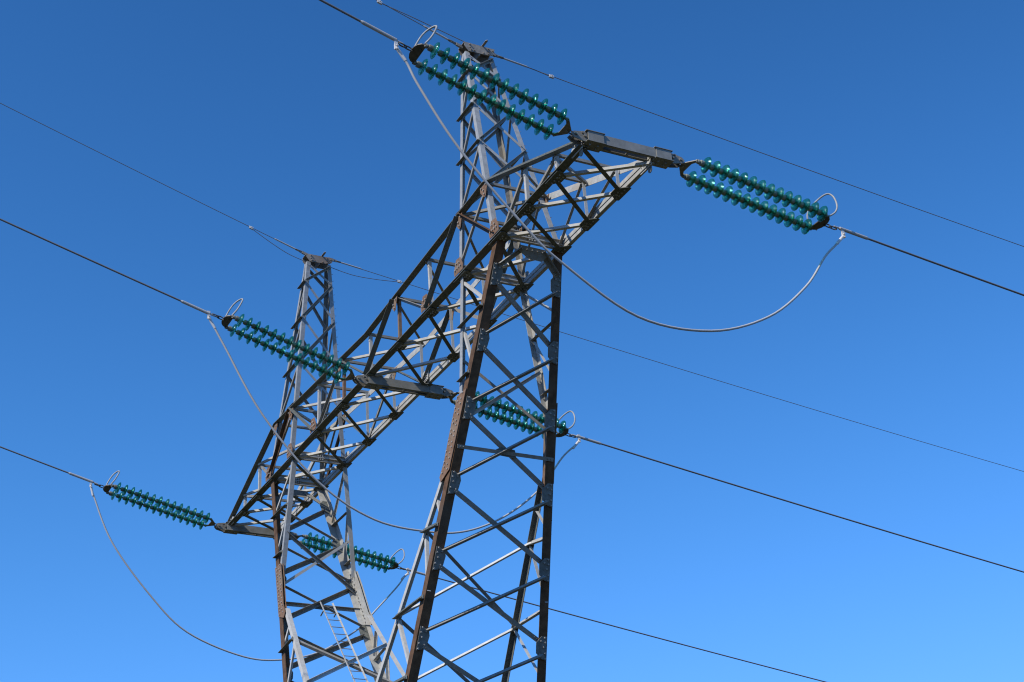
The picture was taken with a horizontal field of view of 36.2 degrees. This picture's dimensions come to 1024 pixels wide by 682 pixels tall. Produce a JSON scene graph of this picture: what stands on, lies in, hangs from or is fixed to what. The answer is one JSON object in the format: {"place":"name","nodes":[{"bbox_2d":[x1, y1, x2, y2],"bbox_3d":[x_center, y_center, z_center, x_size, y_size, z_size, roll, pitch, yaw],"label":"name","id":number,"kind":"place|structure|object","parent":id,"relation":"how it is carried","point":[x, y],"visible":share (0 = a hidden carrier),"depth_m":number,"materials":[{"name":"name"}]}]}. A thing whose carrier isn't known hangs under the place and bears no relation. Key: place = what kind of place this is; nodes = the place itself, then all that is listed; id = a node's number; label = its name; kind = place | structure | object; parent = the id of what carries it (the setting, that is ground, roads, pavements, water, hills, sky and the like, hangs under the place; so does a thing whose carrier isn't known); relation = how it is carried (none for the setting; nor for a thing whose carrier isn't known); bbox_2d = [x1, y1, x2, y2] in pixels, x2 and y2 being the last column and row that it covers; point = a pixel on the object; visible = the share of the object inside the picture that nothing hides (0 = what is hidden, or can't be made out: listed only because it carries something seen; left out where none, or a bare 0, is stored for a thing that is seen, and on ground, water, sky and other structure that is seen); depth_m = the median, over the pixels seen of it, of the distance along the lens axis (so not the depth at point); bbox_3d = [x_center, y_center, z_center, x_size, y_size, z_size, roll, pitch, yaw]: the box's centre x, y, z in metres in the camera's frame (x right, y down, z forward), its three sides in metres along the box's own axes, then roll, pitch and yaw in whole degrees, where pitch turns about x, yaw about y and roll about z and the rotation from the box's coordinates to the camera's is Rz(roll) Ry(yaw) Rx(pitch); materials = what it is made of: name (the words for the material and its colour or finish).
{"place":"outdoors","nodes":[
{"label":"outdoors","id":0,"kind":"place"},
{"bbox_2d":[0,0,1023,681],"label":"sky","id":1,"kind":"structure","parent":0,"point":[301,123],"materials":[{"name":"blue"}]},
{"bbox_3d":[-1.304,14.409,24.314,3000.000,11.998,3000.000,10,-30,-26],"label":"ground","id":2,"kind":"structure","parent":0,"visible":0},
{"bbox_2d":[214,40,684,681],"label":"transmission tower","id":3,"kind":"structure","parent":2,"relation":"on","point":[492,274],"depth_m":28.26,"materials":[{"name":"metal"}]},
{"bbox_2d":[0,103,305,261],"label":"earth wire","id":4,"kind":"object","parent":3,"relation":"attached to","point":[300,251],"visible":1,"depth_m":36.10,"materials":[{"name":"metal"}]},
{"bbox_2d":[94,470,215,526],"bbox_3d":[-8.405,3.740,37.204,3.070,1.168,0.716,10,-30,-26],"label":"insulator assembly","id":5,"kind":"object","parent":3,"relation":"attached to","point":[106,488],"visible":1,"depth_m":37.05,"materials":[{"name":"glass"}]},
{"bbox_2d":[0,446,97,483],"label":"conductor wire","id":6,"kind":"object","parent":5,"relation":"attached to","point":[78,476],"visible":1,"depth_m":36.34,"materials":[{"name":"metal"}]},
{"bbox_2d":[89,482,408,660],"bbox_3d":[-6.144,5.668,37.446,8.097,4.007,0.078,10,-30,-26],"label":"jumper cable","id":7,"kind":"object","parent":5,"relation":"hanging from","point":[171,619],"visible":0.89,"depth_m":36.34,"materials":[{"name":"metal"}]},
{"bbox_2d":[212,298,356,380],"bbox_3d":[-4.389,-0.055,30.534,3.056,1.400,0.716,10,-30,-26],"label":"insulator assembly","id":8,"kind":"object","parent":3,"relation":"attached to","point":[226,320],"visible":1,"depth_m":30.39,"materials":[{"name":"glass"}]},
{"bbox_2d":[0,218,215,316],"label":"conductor wire","id":9,"kind":"object","parent":8,"relation":"attached to","point":[181,301],"visible":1,"depth_m":29.41,"materials":[{"name":"metal"}]},
{"bbox_2d":[207,311,580,533],"bbox_3d":[-2.116,1.832,30.804,8.070,4.001,0.077,10,-30,-26],"label":"jumper cable","id":10,"kind":"object","parent":8,"relation":"hanging from","point":[297,459],"visible":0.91,"depth_m":29.73,"materials":[{"name":"metal"}]},
{"bbox_2d":[295,534,405,569],"bbox_3d":[-4.083,5.265,38.898,3.139,0.680,0.716,10,-30,-26],"label":"insulator assembly","id":11,"kind":"object","parent":3,"relation":"attached to","point":[395,565],"visible":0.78,"depth_m":38.94,"materials":[{"name":"glass"}]},
{"bbox_2d":[404,568,825,681],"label":"conductor wire","id":12,"kind":"object","parent":11,"relation":"attached to","point":[420,573],"visible":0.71,"depth_m":41.83,"materials":[{"name":"metal"}]},
{"bbox_2d":[376,0,464,48],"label":"earth wire","id":13,"kind":"object","parent":3,"relation":"attached to","point":[460,46],"visible":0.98,"depth_m":29.98,"materials":[{"name":"metal"}]},
{"bbox_2d":[398,25,572,136],"bbox_3d":[-0.365,-4.041,23.983,3.021,1.430,0.716,10,-30,-26],"label":"insulator assembly","id":14,"kind":"object","parent":3,"relation":"attached to","point":[416,50],"visible":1,"depth_m":23.81,"materials":[{"name":"glass"}]},
{"bbox_2d":[319,0,402,44],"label":"conductor wire","id":15,"kind":"object","parent":14,"relation":"attached to","point":[372,27],"visible":1,"depth_m":23.28,"materials":[{"name":"metal"}]},
{"bbox_2d":[394,40,845,331],"bbox_3d":[1.987,-2.055,24.245,8.143,4.081,0.077,10,-30,-26],"label":"jumper cable","id":16,"kind":"object","parent":14,"relation":"hanging from","point":[403,57],"visible":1,"depth_m":23.22,"materials":[{"name":"metal"}]},
{"bbox_2d":[449,392,575,437],"bbox_3d":[-0.028,1.532,32.215,3.052,0.666,0.716,10,-30,-26],"label":"insulator assembly","id":17,"kind":"object","parent":3,"relation":"hanging from","point":[563,432],"visible":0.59,"depth_m":32.31,"materials":[{"name":"glass"}]},
{"bbox_2d":[572,434,1023,572],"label":"conductor wire","id":18,"kind":"object","parent":17,"relation":"attached to","point":[590,440],"visible":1,"depth_m":34.65,"materials":[{"name":"metal"}]},
{"bbox_2d":[328,257,1023,471],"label":"earth wire","id":19,"kind":"object","parent":3,"relation":"attached to","point":[397,281],"visible":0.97,"depth_m":40.15,"materials":[{"name":"metal"}]},
{"bbox_2d":[676,159,837,230],"bbox_3d":[4.010,-2.405,25.645,3.184,0.768,0.716,10,-30,-26],"label":"insulator assembly","id":20,"kind":"object","parent":3,"relation":"hanging from","point":[823,221],"visible":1,"depth_m":25.62,"materials":[{"name":"glass"}]},
{"bbox_2d":[834,226,1023,295],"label":"conductor wire","id":21,"kind":"object","parent":20,"relation":"attached to","point":[892,247],"visible":1,"depth_m":26.85,"materials":[{"name":"metal"}]},
{"bbox_2d":[493,53,1023,246],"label":"earth wire","id":22,"kind":"object","parent":3,"relation":"attached to","point":[501,57],"visible":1,"depth_m":32.34,"materials":[{"name":"metal"}]}
]}

